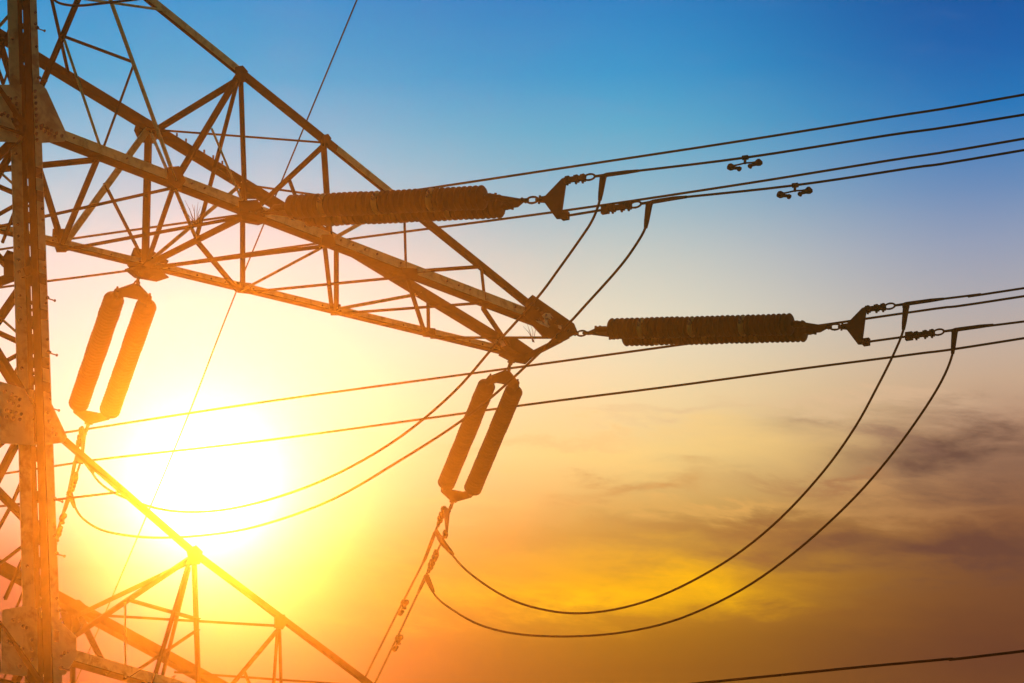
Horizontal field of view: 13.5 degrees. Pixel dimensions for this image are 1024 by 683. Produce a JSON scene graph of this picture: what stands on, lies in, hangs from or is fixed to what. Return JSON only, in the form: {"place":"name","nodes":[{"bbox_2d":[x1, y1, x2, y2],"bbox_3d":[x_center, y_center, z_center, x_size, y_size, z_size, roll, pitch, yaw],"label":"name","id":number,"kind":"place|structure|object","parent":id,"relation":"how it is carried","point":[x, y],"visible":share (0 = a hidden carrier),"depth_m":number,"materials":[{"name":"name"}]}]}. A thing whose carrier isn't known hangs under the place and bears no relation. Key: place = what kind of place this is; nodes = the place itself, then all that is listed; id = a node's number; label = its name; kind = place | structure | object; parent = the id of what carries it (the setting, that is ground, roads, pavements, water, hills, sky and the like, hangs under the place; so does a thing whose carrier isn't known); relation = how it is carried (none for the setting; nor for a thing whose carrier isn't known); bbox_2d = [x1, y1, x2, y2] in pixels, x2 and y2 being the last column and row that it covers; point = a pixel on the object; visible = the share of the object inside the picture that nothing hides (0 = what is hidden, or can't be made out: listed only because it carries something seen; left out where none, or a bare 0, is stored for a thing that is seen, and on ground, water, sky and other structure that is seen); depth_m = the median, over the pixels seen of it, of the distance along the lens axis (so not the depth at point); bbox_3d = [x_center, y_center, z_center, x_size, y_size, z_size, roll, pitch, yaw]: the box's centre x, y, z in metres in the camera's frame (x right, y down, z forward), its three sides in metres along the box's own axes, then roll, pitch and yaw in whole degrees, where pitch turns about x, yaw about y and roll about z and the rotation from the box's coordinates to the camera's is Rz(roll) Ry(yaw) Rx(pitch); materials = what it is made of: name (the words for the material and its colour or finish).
{"place":"outdoors","nodes":[
{"label":"outdoors","id":0,"kind":"place"},
{"bbox_2d":[0,137,1023,288],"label":"conductor","id":1,"kind":"object","parent":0,"point":[660,196],"visible":0.76,"depth_m":62.19,"materials":[{"name":"metal"}]},
{"bbox_2d":[0,93,1023,250],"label":"conductor","id":2,"kind":"object","parent":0,"point":[673,151],"visible":0.66,"depth_m":62.24,"materials":[{"name":"metal"}]},
{"bbox_2d":[0,0,1023,682],"label":"sky","id":3,"kind":"structure","parent":0,"point":[600,503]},
{"bbox_2d":[5,337,1023,474],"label":"conductor","id":4,"kind":"object","parent":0,"point":[607,394],"visible":0.87,"depth_m":61.48,"materials":[{"name":"metal"}]},
{"bbox_2d":[65,295,1023,432],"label":"conductor","id":5,"kind":"object","parent":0,"point":[559,361],"visible":0.76,"depth_m":62.44,"materials":[{"name":"metal"}]},
{"bbox_2d":[693,650,1023,682],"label":"conductor","id":6,"kind":"object","parent":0,"point":[873,665],"visible":1,"depth_m":49.13,"materials":[{"name":"metal"}]},
{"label":"ground","id":7,"kind":"structure","parent":0,"visible":0},
{"bbox_2d":[0,0,576,682],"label":"lattice tower","id":8,"kind":"structure","parent":7,"relation":"on","point":[38,640],"depth_m":55.12,"materials":[{"name":"metal"}]},
{"bbox_2d":[53,0,137,6],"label":"jumper cable","id":9,"kind":"object","parent":8,"relation":"attached to","point":[85,5],"visible":1,"depth_m":54.12,"materials":[{"name":"metal"}]},
{"bbox_2d":[69,270,156,451],"bbox_3d":[-5.530,0.253,59.708,0.738,0.512,4.368,5,-34,-15],"label":"insulator string","id":10,"kind":"object","parent":8,"relation":"hanging from","point":[105,324],"visible":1,"depth_m":59.41,"materials":[{"name":"ceramic"}]},
{"bbox_2d":[3,462,82,678],"bbox_3d":[-7.842,5.099,66.759,0.130,2.083,13.307,5,-24,-15],"label":"conductor","id":11,"kind":"object","parent":10,"relation":"attached to","point":[72,487],"visible":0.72,"depth_m":61.95,"materials":[{"name":"metal"}]},
{"bbox_2d":[56,513,66,533],"bbox_3d":[-6.503,2.603,62.596,0.095,0.205,0.472,5,-40,-15],"label":"vibration damper","id":12,"kind":"object","parent":11,"relation":"attached to","point":[63,516],"visible":0.98,"depth_m":62.54,"materials":[{"name":"metal"}]},
{"bbox_2d":[11,426,94,680],"bbox_3d":[-7.676,5.135,66.119,0.153,3.569,12.923,5,-24,-15],"label":"conductor","id":13,"kind":"object","parent":10,"relation":"attached to","point":[78,444],"visible":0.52,"depth_m":61.67,"materials":[{"name":"metal"}]},
{"bbox_2d":[180,201,200,223],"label":"dry stalks","id":14,"kind":"object","parent":8,"relation":"attached to","point":[194,222],"visible":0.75,"depth_m":57.45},
{"bbox_2d":[75,0,357,682],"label":"ground wire","id":15,"kind":"object","parent":8,"relation":"attached to","point":[227,313],"visible":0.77,"depth_m":67.76,"materials":[{"name":"metal"}]},
{"bbox_2d":[248,178,565,226],"bbox_3d":[-1.411,-1.734,55.567,4.661,0.546,0.788,-2,-21,28],"label":"insulator string","id":16,"kind":"object","parent":8,"relation":"attached to","point":[403,205],"visible":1,"depth_m":55.33,"materials":[{"name":"ceramic"}]},
{"bbox_2d":[557,149,1023,228],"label":"conductor","id":17,"kind":"object","parent":16,"relation":"attached to","point":[605,209],"visible":1,"depth_m":53.59,"materials":[{"name":"metal"}]},
{"bbox_2d":[74,228,645,538],"bbox_3d":[-2.297,1.120,57.627,0.034,2.038,12.195,18,-30,-38],"label":"jumper cable","id":18,"kind":"object","parent":17,"relation":"hanging from","point":[466,416],"visible":0.97,"depth_m":56.22,"materials":[{"name":"metal"}]},
{"bbox_2d":[776,183,812,198],"bbox_3d":[3.456,-1.842,52.992,0.472,0.205,0.095,-5,-23,26],"label":"vibration damper","id":19,"kind":"object","parent":17,"relation":"attached to","point":[807,190],"visible":1,"depth_m":52.98,"materials":[{"name":"metal"}]},
{"bbox_2d":[563,113,1023,200],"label":"conductor","id":20,"kind":"object","parent":16,"relation":"attached to","point":[575,179],"visible":1,"depth_m":53.56,"materials":[{"name":"metal"}]},
{"bbox_2d":[91,200,600,512],"bbox_3d":[-2.409,0.657,57.310,0.034,2.470,10.491,19,-31,-39],"label":"jumper cable","id":21,"kind":"object","parent":20,"relation":"hanging from","point":[444,400],"visible":0.97,"depth_m":55.84,"materials":[{"name":"metal"}]},
{"bbox_2d":[727,155,762,170],"bbox_3d":[2.871,-2.201,53.456,0.472,0.205,0.095,-6,-23,26],"label":"vibration damper","id":22,"kind":"object","parent":20,"relation":"attached to","point":[737,167],"visible":1,"depth_m":53.45,"materials":[{"name":"metal"}]},
{"bbox_2d":[438,358,521,532],"bbox_3d":[-0.491,1.445,62.566,0.664,0.460,3.925,5,-39,-15],"label":"insulator string","id":23,"kind":"object","parent":8,"relation":"hanging from","point":[491,443],"visible":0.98,"depth_m":62.37,"materials":[{"name":"ceramic"}]},
{"bbox_2d":[365,506,453,676],"bbox_3d":[-2.987,6.442,70.257,0.164,2.484,15.137,5,-24,-15],"label":"conductor","id":24,"kind":"object","parent":23,"relation":"attached to","point":[439,536],"visible":0.99,"depth_m":64.81,"materials":[{"name":"metal"}]},
{"bbox_2d":[397,599,408,615],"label":"vibration damper","id":25,"kind":"object","parent":24,"relation":"attached to","point":[404,603],"visible":1,"depth_m":66.10,"materials":[{"name":"metal"}]},
{"bbox_2d":[374,530,447,682],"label":"conductor","id":26,"kind":"object","parent":23,"relation":"hanging from","point":[431,563],"visible":1,"depth_m":64.78,"materials":[{"name":"metal"}]},
{"bbox_2d":[392,635,402,651],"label":"vibration damper","id":27,"kind":"object","parent":26,"relation":"attached to","point":[398,638],"visible":1,"depth_m":66.28,"materials":[{"name":"metal"}]},
{"bbox_2d":[572,308,865,345],"bbox_3d":[2.776,-0.159,59.618,4.487,0.526,0.759,-1,-21,28],"label":"insulator string","id":28,"kind":"object","parent":8,"relation":"attached to","point":[718,329],"visible":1,"depth_m":59.38,"materials":[{"name":"ceramic"}]},
{"bbox_2d":[859,320,1023,353],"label":"conductor","id":29,"kind":"object","parent":28,"relation":"attached to","point":[911,335],"visible":1,"depth_m":58.02,"materials":[{"name":"metal"}]},
{"bbox_2d":[432,353,953,637],"bbox_3d":[2.346,2.676,60.948,0.034,2.588,10.634,19,-31,-39],"label":"jumper cable","id":30,"kind":"object","parent":29,"relation":"hanging from","point":[791,554],"visible":1,"depth_m":59.62,"materials":[{"name":"metal"}]},
{"bbox_2d":[864,287,1023,329],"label":"conductor","id":31,"kind":"object","parent":28,"relation":"attached to","point":[876,308],"visible":1,"depth_m":58.31,"materials":[{"name":"metal"}]},
{"bbox_2d":[452,329,903,613],"bbox_3d":[2.172,2.203,60.791,0.034,2.825,9.128,20,-31,-40],"label":"jumper cable","id":32,"kind":"object","parent":31,"relation":"hanging from","point":[759,536],"visible":1,"depth_m":59.54,"materials":[{"name":"metal"}]}
]}

